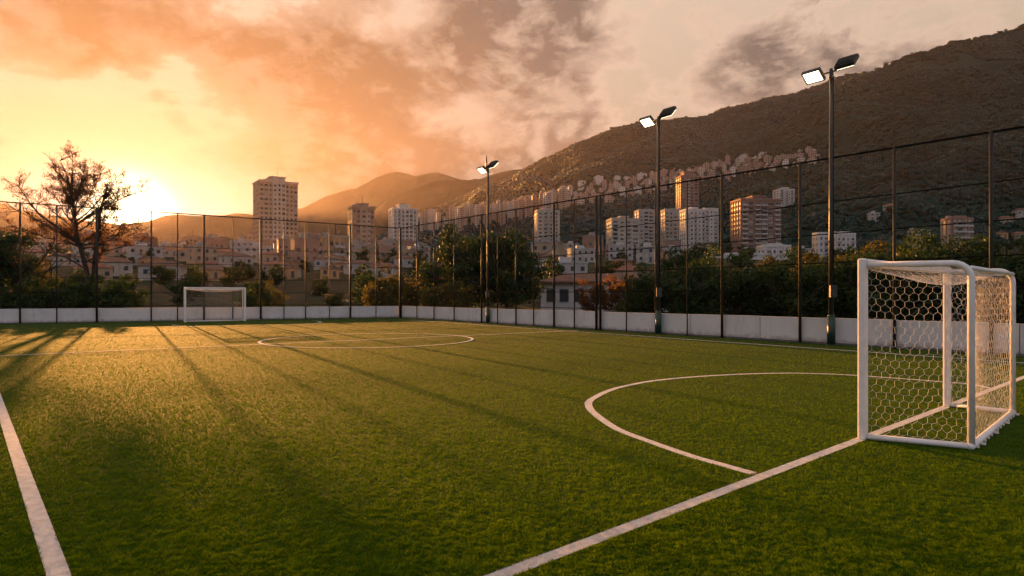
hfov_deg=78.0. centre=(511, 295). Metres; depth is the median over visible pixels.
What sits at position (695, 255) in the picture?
town tree
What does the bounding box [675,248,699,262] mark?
town tree
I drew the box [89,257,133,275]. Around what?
house
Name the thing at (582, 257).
house
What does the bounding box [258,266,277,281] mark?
town tree
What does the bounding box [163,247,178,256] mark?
house
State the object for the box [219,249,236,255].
house
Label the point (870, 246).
hedgerow tree
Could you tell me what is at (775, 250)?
apartment block
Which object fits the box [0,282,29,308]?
shrub
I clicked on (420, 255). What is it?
town tree
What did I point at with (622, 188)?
hillside block
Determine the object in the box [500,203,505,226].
hillside block
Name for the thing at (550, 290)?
window
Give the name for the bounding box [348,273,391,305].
bushy tree
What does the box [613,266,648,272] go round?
house
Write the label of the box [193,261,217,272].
house
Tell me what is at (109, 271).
house
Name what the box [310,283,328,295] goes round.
town tree
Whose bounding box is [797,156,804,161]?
hillside block
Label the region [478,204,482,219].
hillside block
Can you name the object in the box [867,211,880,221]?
house
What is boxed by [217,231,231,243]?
apartment block
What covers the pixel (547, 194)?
hillside block
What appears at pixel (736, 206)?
apartment tower
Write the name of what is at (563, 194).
hillside block
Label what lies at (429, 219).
hillside block
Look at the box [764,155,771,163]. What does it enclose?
hillside block
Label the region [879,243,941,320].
hedgerow tree
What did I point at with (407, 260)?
house
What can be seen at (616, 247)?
house
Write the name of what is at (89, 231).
house
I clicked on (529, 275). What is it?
chain link fence
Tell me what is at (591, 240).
house
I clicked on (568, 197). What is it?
hillside block
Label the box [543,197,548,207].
hillside block
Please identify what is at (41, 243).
house
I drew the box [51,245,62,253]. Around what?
town tree
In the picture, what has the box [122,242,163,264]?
house
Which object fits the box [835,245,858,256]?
town tree
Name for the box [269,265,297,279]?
house
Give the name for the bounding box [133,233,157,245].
house
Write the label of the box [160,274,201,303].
town tree
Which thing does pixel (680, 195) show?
apartment tower
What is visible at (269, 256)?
house
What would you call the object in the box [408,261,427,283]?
town tree
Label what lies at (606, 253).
house
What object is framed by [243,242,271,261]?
house
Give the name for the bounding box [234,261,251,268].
town tree
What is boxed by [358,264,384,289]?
town tree
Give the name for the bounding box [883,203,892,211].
house
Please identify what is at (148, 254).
town tree
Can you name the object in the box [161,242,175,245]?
house
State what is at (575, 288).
window
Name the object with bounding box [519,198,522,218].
hillside block
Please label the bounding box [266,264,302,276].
house
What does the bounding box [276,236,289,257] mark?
house
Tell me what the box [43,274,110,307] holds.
shrub
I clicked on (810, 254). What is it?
hedgerow tree
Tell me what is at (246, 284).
town tree
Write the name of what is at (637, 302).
hedgerow tree
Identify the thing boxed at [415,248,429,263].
house
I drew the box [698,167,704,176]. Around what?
hillside block
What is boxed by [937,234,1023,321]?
hedgerow tree
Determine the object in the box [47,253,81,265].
house
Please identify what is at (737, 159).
hillside block
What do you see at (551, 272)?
town tree
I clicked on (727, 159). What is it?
hillside block
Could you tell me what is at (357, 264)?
house
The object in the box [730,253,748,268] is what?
town tree
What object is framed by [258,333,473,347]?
circle
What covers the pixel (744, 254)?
town tree
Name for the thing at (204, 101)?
sky
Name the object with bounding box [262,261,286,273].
house
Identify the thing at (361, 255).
town tree
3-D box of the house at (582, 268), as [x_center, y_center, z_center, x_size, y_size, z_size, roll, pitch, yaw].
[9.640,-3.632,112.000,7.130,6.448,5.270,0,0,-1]
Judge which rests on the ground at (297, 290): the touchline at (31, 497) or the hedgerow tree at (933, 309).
the hedgerow tree at (933, 309)
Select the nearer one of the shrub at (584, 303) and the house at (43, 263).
the shrub at (584, 303)
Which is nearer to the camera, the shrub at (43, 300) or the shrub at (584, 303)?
the shrub at (43, 300)
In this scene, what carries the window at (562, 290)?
in the white house at (560, 295)
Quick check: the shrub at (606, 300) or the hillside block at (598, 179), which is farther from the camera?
the hillside block at (598, 179)
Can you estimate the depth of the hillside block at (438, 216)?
1411.55 m
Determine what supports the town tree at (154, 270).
on the ground at (297, 290)
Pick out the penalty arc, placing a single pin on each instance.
(591, 409)
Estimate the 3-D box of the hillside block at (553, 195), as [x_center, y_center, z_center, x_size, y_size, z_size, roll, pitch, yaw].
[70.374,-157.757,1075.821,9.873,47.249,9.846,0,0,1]
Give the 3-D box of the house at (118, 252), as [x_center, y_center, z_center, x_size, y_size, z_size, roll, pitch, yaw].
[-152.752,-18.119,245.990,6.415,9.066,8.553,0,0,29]
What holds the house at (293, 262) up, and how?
on the ground at (297, 290)
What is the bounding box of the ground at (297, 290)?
[4,246,1022,316]
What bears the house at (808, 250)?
on the ground at (297, 290)
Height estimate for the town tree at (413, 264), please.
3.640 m
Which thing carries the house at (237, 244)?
on the ground at (297, 290)
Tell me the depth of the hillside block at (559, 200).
1060.68 m
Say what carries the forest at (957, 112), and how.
on the mountain at (842, 126)
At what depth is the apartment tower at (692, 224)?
463.98 m
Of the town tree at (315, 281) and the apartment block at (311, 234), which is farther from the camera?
the apartment block at (311, 234)
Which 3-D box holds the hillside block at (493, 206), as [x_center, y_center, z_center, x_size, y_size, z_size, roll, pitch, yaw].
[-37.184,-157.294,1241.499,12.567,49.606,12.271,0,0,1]
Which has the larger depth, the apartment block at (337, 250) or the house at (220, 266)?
the apartment block at (337, 250)
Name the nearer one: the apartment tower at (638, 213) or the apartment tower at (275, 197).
the apartment tower at (275, 197)
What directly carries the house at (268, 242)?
on the ground at (297, 290)
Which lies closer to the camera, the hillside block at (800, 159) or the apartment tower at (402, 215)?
the apartment tower at (402, 215)
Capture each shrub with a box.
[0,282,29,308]
[8,275,91,308]
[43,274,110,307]
[82,279,149,307]
[576,277,612,310]
[592,273,635,311]
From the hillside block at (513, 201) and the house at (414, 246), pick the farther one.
the hillside block at (513, 201)
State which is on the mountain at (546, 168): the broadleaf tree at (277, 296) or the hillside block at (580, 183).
the hillside block at (580, 183)
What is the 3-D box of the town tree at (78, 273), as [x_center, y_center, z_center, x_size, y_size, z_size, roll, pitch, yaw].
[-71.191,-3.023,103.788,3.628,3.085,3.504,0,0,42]
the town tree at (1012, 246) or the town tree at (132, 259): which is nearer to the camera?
the town tree at (132, 259)
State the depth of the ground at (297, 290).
107.79 m
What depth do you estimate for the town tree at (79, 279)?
94.62 m
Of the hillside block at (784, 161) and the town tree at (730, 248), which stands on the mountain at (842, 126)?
the hillside block at (784, 161)
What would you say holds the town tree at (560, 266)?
on the ground at (297, 290)
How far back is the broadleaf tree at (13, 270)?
57.69 m
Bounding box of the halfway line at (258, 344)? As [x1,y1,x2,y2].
[1,330,576,355]
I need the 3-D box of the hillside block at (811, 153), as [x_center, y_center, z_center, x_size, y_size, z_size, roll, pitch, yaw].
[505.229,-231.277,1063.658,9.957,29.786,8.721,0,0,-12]
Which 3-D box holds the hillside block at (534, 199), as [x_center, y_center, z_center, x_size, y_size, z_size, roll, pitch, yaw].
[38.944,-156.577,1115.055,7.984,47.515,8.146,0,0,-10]
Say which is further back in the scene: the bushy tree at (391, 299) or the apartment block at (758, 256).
the apartment block at (758, 256)
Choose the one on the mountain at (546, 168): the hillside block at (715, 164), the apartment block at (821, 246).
the hillside block at (715, 164)
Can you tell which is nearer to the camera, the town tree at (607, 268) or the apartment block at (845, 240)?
the town tree at (607, 268)
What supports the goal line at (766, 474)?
on the pitch
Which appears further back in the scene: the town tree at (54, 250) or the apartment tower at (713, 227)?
the apartment tower at (713, 227)
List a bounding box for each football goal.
[184,287,245,322]
[858,258,1018,449]
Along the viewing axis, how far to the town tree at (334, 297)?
75.22 m
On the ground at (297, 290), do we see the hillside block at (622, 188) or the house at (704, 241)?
the house at (704, 241)
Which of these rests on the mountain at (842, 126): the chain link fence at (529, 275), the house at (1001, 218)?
the house at (1001, 218)
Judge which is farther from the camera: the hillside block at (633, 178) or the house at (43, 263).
the hillside block at (633, 178)
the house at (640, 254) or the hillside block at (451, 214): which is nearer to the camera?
the house at (640, 254)
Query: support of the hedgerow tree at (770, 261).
on the ground at (297, 290)
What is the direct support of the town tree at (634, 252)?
on the ground at (297, 290)
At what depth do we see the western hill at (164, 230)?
3041.07 m
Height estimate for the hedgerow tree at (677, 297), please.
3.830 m
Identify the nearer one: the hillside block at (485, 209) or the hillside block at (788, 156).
the hillside block at (788, 156)
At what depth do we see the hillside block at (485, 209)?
1206.14 m
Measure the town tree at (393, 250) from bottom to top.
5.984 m
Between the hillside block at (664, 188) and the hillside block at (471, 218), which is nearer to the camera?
the hillside block at (664, 188)
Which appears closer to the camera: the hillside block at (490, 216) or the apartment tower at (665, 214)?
the apartment tower at (665, 214)
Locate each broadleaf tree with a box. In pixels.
[0,227,67,293]
[7,256,78,307]
[246,279,291,306]
[402,220,513,307]
[435,226,555,308]
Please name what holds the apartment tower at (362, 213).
on the ground at (297, 290)
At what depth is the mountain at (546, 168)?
1382.56 m
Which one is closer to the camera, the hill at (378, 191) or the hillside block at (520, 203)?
the hillside block at (520, 203)
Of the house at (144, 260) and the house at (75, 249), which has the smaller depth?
the house at (144, 260)
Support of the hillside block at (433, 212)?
on the mountain at (546, 168)
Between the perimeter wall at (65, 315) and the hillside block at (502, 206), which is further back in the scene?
the hillside block at (502, 206)
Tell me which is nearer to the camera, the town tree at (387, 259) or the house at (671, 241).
the town tree at (387, 259)
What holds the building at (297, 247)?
on the ground at (297, 290)
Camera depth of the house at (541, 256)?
166.00 m
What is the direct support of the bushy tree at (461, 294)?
on the ground at (297, 290)
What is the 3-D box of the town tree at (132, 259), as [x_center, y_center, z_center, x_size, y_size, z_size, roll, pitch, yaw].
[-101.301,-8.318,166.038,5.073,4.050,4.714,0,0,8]
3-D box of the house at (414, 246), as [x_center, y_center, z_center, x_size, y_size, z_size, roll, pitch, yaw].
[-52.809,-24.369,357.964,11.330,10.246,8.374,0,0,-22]
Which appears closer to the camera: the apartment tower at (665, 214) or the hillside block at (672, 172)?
the apartment tower at (665, 214)
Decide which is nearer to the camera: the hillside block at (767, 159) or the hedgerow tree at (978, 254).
the hedgerow tree at (978, 254)
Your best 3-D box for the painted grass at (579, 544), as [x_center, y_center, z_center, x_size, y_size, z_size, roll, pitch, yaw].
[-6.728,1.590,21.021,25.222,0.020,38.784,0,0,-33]
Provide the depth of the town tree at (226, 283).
108.59 m
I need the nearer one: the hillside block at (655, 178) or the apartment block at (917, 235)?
the apartment block at (917, 235)
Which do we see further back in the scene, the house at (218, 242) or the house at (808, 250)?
the house at (218, 242)
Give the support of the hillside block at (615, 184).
on the mountain at (546, 168)
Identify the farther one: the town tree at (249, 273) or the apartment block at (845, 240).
the apartment block at (845, 240)
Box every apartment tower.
[252,171,298,245]
[347,196,375,245]
[388,204,417,243]
[534,203,559,241]
[606,216,639,245]
[634,209,654,245]
[660,203,681,248]
[675,171,698,209]
[679,201,705,251]
[703,207,718,249]
[730,195,780,252]
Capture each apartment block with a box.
[182,235,201,244]
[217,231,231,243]
[241,233,252,240]
[295,232,320,236]
[318,224,348,257]
[706,253,735,258]
[735,252,763,259]
[757,242,790,259]
[773,187,794,206]
[812,232,828,256]
[834,231,855,255]
[907,220,930,249]
[941,216,973,249]
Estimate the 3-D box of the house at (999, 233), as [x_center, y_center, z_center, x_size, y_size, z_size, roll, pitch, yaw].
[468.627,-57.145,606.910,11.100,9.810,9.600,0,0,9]
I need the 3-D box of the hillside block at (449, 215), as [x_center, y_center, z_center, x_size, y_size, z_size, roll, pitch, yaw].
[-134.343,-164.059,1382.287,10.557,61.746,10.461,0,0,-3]
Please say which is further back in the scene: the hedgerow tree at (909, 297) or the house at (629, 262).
the house at (629, 262)
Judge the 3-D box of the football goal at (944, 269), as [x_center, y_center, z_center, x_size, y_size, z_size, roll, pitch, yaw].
[5.413,0.591,7.738,3.248,2.022,1.032,0,0,-41]
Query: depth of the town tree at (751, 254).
217.43 m
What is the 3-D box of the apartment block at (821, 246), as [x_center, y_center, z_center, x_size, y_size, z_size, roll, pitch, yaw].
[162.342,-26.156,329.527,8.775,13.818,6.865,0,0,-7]
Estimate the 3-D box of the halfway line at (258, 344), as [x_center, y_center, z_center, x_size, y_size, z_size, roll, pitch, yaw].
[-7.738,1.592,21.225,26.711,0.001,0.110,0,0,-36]
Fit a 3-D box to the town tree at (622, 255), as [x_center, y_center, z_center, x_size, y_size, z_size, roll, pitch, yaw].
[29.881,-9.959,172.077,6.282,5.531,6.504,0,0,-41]
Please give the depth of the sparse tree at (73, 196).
51.65 m
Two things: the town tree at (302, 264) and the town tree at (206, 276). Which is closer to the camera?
the town tree at (206, 276)
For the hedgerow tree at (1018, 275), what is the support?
on the ground at (297, 290)
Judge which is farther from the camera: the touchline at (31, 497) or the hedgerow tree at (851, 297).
the hedgerow tree at (851, 297)
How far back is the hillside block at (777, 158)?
1111.68 m
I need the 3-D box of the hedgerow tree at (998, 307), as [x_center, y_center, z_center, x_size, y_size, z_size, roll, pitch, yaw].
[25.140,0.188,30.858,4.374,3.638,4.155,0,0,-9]
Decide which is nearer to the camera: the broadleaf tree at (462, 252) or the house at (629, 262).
the broadleaf tree at (462, 252)
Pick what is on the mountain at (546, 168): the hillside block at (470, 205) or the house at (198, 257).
the hillside block at (470, 205)
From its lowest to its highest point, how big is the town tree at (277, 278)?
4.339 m
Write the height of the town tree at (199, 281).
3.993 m
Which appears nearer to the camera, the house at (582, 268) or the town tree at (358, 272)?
the town tree at (358, 272)
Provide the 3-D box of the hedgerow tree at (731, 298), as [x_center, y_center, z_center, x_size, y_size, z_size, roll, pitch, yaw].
[13.335,-0.328,37.829,5.562,4.416,5.313,0,0,16]
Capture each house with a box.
[14,239,46,251]
[21,249,45,258]
[25,259,51,268]
[46,241,65,248]
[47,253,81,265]
[71,241,93,257]
[71,263,113,280]
[79,230,101,251]
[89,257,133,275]
[105,238,132,255]
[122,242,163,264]
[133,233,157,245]
[138,256,166,264]
[138,260,187,279]
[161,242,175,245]
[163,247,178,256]
[173,247,186,260]
[186,242,218,263]
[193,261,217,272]
[201,267,227,280]
[202,235,224,247]
[205,265,227,268]
[217,252,252,266]
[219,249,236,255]
[229,238,253,252]
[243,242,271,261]
[256,252,286,263]
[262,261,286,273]
[264,238,276,246]
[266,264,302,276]
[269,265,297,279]
[273,243,276,251]
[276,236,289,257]
[280,259,299,266]
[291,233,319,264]
[314,255,345,269]
[319,266,340,278]
[330,261,344,271]
[343,244,376,262]
[344,260,372,273]
[351,239,365,247]
[364,263,398,279]
[378,238,403,256]
[379,242,396,258]
[387,246,417,256]
[389,255,415,267]
[403,238,415,248]
[408,244,429,249]
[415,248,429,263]
[532,237,563,256]
[535,253,560,267]
[540,273,674,311]
[545,257,586,273]
[563,241,578,254]
[567,245,594,262]
[582,232,603,254]
[605,242,615,257]
[608,242,633,260]
[612,259,632,268]
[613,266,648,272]
[635,242,654,263]
[660,250,668,259]
[663,245,682,256]
[665,238,680,246]
[699,240,713,252]
[794,246,811,256]
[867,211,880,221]
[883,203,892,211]
[995,231,1008,238]
[997,216,1014,224]
[1009,232,1023,238]
[1011,208,1023,217]
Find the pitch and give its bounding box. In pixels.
[0,318,1023,575]
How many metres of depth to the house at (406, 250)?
218.69 m
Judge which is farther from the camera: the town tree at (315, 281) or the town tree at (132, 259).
the town tree at (132, 259)
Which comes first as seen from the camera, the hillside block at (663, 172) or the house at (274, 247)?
the house at (274, 247)
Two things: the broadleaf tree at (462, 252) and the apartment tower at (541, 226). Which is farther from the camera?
the apartment tower at (541, 226)
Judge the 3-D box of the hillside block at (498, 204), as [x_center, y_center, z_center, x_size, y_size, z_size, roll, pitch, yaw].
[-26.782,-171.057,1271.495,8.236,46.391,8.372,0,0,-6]
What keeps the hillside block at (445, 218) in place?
on the mountain at (546, 168)
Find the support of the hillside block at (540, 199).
on the mountain at (546, 168)
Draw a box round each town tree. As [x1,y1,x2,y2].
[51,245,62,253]
[67,269,85,284]
[68,268,84,281]
[105,273,140,291]
[122,256,136,269]
[139,248,154,257]
[147,264,176,282]
[155,266,174,285]
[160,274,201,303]
[185,271,206,300]
[187,263,202,277]
[190,270,209,283]
[218,274,237,286]
[219,266,244,281]
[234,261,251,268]
[236,266,255,278]
[243,280,256,291]
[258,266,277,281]
[264,263,286,286]
[299,257,312,272]
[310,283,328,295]
[311,276,328,289]
[323,292,345,306]
[353,264,366,282]
[355,246,371,260]
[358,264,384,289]
[374,244,378,255]
[381,254,394,264]
[387,247,397,257]
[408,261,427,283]
[411,258,424,267]
[413,249,431,261]
[535,254,564,286]
[536,267,559,300]
[593,260,624,272]
[612,251,628,259]
[633,244,637,258]
[654,247,693,280]
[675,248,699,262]
[684,246,712,265]
[699,244,712,255]
[723,242,733,252]
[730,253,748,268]
[731,250,749,265]
[735,245,755,258]
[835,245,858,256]
[1002,241,1015,249]
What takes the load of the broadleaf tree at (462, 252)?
on the ground at (297, 290)
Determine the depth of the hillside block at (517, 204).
1193.61 m
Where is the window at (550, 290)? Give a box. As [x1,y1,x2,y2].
[546,288,555,302]
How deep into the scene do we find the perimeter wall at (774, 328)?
23.38 m
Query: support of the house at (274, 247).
on the ground at (297, 290)
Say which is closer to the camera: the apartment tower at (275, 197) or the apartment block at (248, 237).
the apartment tower at (275, 197)
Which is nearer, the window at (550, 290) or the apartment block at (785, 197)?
the window at (550, 290)
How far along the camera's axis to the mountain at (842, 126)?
1112.65 m
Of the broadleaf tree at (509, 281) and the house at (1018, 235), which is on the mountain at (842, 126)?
the house at (1018, 235)
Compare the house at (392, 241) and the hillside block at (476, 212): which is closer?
the house at (392, 241)
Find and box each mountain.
[375,73,861,249]
[719,29,1023,249]
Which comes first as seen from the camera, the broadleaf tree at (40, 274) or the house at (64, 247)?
the broadleaf tree at (40, 274)
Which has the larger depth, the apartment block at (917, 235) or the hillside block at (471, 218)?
the hillside block at (471, 218)
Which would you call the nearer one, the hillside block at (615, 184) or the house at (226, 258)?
the house at (226, 258)
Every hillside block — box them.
[420,213,421,230]
[422,209,427,231]
[428,209,431,230]
[430,209,436,230]
[436,212,440,229]
[443,217,447,230]
[448,207,451,227]
[450,208,453,229]
[454,208,457,228]
[458,207,462,231]
[462,205,466,224]
[467,202,472,215]
[470,211,473,223]
[473,204,478,226]
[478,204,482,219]
[483,205,486,226]
[489,208,491,223]
[490,203,495,220]
[496,210,499,222]
[497,199,500,210]
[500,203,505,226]
[507,203,511,221]
[511,199,515,218]
[515,200,518,215]
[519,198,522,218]
[525,198,529,217]
[532,194,535,213]
[539,192,543,208]
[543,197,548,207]
[545,192,550,207]
[551,189,555,208]
[558,192,560,208]
[561,188,566,209]
[566,189,570,206]
[568,185,572,194]
[578,180,585,186]
[594,175,602,184]
[602,179,606,188]
[613,181,618,187]
[618,186,624,192]
[625,180,629,187]
[630,176,636,183]
[634,186,641,193]
[637,172,646,180]
[653,172,656,182]
[660,168,667,176]
[660,183,666,191]
[670,170,674,178]
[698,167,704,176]
[702,162,709,169]
[711,161,717,168]
[722,163,725,172]
[724,171,730,180]
[725,155,730,164]
[735,157,740,165]
[739,154,746,162]
[753,158,758,167]
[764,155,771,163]
[774,155,780,162]
[782,158,788,168]
[785,154,793,159]
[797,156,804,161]
[805,146,811,152]
[808,150,815,158]
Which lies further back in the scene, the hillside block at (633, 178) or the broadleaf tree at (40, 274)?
the hillside block at (633, 178)
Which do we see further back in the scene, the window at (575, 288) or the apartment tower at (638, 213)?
the apartment tower at (638, 213)
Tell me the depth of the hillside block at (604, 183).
1194.97 m
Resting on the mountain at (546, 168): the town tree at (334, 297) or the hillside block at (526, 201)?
the hillside block at (526, 201)
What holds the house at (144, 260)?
on the ground at (297, 290)
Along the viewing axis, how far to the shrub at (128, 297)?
49.19 m
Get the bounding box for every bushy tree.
[233,280,273,306]
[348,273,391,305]
[361,265,427,305]
[417,272,479,307]
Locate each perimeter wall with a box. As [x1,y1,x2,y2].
[0,306,398,323]
[402,306,1023,355]
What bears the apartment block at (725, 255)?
on the ground at (297, 290)
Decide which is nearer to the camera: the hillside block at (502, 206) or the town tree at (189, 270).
the town tree at (189, 270)
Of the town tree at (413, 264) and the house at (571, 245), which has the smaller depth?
the town tree at (413, 264)
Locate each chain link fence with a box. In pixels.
[0,201,398,323]
[399,126,1023,354]
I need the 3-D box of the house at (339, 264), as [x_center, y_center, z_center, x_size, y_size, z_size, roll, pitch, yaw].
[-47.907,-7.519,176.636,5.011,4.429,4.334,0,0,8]
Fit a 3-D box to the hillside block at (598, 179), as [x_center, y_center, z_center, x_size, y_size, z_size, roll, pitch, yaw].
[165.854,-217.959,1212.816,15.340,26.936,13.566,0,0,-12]
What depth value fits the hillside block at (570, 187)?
1098.79 m
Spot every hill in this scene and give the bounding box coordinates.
[0,203,307,245]
[298,169,520,234]
[332,179,489,235]
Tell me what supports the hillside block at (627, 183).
on the mountain at (546, 168)
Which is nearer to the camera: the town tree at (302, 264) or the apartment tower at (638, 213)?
the town tree at (302, 264)
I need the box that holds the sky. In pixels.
[0,0,1023,223]
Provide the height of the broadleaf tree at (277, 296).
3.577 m
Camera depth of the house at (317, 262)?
186.82 m
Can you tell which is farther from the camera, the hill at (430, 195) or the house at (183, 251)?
the hill at (430, 195)
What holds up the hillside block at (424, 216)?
on the mountain at (546, 168)
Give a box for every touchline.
[0,394,70,575]
[418,320,1020,362]
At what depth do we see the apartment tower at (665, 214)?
494.68 m
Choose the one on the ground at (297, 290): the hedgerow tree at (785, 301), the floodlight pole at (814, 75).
the hedgerow tree at (785, 301)
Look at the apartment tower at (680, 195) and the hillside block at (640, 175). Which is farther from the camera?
the hillside block at (640, 175)
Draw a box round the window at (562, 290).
[559,288,568,302]
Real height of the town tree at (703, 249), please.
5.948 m
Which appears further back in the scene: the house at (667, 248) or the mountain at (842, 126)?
the mountain at (842, 126)
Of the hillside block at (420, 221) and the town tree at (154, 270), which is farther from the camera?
the hillside block at (420, 221)
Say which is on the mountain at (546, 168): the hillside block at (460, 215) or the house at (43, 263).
the hillside block at (460, 215)
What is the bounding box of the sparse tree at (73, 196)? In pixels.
[0,140,156,285]
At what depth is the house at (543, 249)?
194.53 m
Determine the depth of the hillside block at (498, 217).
1221.77 m
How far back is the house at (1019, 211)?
625.13 m
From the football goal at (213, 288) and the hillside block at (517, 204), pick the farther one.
the hillside block at (517, 204)
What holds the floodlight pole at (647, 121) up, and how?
on the pitch
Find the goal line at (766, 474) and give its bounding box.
[485,376,1023,575]
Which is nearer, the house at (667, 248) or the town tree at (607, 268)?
the town tree at (607, 268)
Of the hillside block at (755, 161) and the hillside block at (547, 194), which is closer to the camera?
the hillside block at (547, 194)
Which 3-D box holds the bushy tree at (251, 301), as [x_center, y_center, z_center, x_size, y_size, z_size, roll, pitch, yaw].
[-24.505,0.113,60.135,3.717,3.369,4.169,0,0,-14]
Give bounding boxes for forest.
[375,71,868,248]
[719,23,1023,247]
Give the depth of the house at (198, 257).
195.63 m
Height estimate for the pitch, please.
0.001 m
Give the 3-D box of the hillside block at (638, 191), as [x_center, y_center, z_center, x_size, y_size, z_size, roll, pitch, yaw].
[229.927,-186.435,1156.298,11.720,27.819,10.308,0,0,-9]
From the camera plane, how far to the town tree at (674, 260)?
125.57 m
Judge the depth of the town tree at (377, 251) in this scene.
296.12 m
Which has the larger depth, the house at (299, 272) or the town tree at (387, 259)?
the town tree at (387, 259)
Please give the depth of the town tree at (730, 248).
317.34 m
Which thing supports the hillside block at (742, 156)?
on the mountain at (842, 126)
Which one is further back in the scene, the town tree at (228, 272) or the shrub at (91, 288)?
the town tree at (228, 272)
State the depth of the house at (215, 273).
128.20 m
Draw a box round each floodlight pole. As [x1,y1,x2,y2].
[477,155,497,322]
[639,106,676,333]
[801,53,859,344]
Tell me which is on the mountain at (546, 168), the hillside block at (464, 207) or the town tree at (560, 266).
the hillside block at (464, 207)
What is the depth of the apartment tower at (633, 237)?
472.43 m
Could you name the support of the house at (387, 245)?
on the ground at (297, 290)
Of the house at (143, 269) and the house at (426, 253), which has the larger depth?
the house at (426, 253)
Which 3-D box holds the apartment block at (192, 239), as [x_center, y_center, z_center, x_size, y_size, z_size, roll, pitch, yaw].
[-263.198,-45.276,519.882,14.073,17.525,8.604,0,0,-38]
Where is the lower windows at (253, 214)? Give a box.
[253,214,296,245]
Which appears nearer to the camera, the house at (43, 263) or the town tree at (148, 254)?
the house at (43, 263)
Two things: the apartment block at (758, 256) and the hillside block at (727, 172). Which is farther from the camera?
the hillside block at (727, 172)
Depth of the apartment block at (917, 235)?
328.32 m
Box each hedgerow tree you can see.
[615,261,675,312]
[645,264,710,313]
[669,243,730,310]
[688,253,779,315]
[718,253,796,314]
[748,245,827,317]
[784,248,849,316]
[796,255,898,318]
[834,235,927,318]
[839,228,956,319]
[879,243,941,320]
[886,235,1005,321]
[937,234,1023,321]
[958,246,1020,265]
[977,269,1023,323]
[993,235,1023,323]
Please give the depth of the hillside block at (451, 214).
1223.20 m
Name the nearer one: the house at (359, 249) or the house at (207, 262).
the house at (207, 262)
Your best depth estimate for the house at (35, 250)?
200.61 m
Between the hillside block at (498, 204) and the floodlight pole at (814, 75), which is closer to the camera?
the floodlight pole at (814, 75)
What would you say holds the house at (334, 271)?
on the ground at (297, 290)
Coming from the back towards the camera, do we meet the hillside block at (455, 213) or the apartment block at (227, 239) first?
the hillside block at (455, 213)
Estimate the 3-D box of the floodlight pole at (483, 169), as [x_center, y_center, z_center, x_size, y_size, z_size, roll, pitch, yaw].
[-1.443,-3.368,37.268,0.559,9.937,1.720,0,0,-36]
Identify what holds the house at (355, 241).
on the ground at (297, 290)
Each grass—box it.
[0,333,1023,575]
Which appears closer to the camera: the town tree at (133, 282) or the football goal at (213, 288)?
the football goal at (213, 288)
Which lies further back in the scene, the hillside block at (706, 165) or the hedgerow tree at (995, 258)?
the hillside block at (706, 165)
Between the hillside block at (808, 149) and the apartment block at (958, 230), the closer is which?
the apartment block at (958, 230)
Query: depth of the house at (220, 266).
146.24 m
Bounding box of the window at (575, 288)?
[575,288,584,302]
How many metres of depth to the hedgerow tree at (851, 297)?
34.98 m
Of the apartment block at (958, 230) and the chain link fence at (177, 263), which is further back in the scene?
the apartment block at (958, 230)
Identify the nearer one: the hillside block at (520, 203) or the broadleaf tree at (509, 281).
the broadleaf tree at (509, 281)
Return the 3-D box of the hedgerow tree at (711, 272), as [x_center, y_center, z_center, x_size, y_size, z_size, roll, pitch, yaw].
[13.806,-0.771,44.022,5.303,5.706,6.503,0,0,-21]
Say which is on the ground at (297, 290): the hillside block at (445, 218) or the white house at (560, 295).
the white house at (560, 295)
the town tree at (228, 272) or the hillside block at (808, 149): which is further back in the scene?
the hillside block at (808, 149)
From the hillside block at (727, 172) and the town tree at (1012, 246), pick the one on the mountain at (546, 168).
the hillside block at (727, 172)
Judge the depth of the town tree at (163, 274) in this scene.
107.17 m
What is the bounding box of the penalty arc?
[585,373,990,473]
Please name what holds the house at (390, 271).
on the ground at (297, 290)
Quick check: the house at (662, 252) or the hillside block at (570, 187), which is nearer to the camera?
the house at (662, 252)
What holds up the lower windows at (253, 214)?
in the apartment tower at (275, 197)
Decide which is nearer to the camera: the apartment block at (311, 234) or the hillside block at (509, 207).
the apartment block at (311, 234)
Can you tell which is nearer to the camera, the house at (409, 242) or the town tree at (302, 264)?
the town tree at (302, 264)
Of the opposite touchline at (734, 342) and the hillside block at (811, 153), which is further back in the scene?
the hillside block at (811, 153)
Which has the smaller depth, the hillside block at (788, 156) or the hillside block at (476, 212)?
the hillside block at (788, 156)
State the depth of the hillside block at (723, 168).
1140.23 m
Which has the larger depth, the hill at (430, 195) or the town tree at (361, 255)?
the hill at (430, 195)

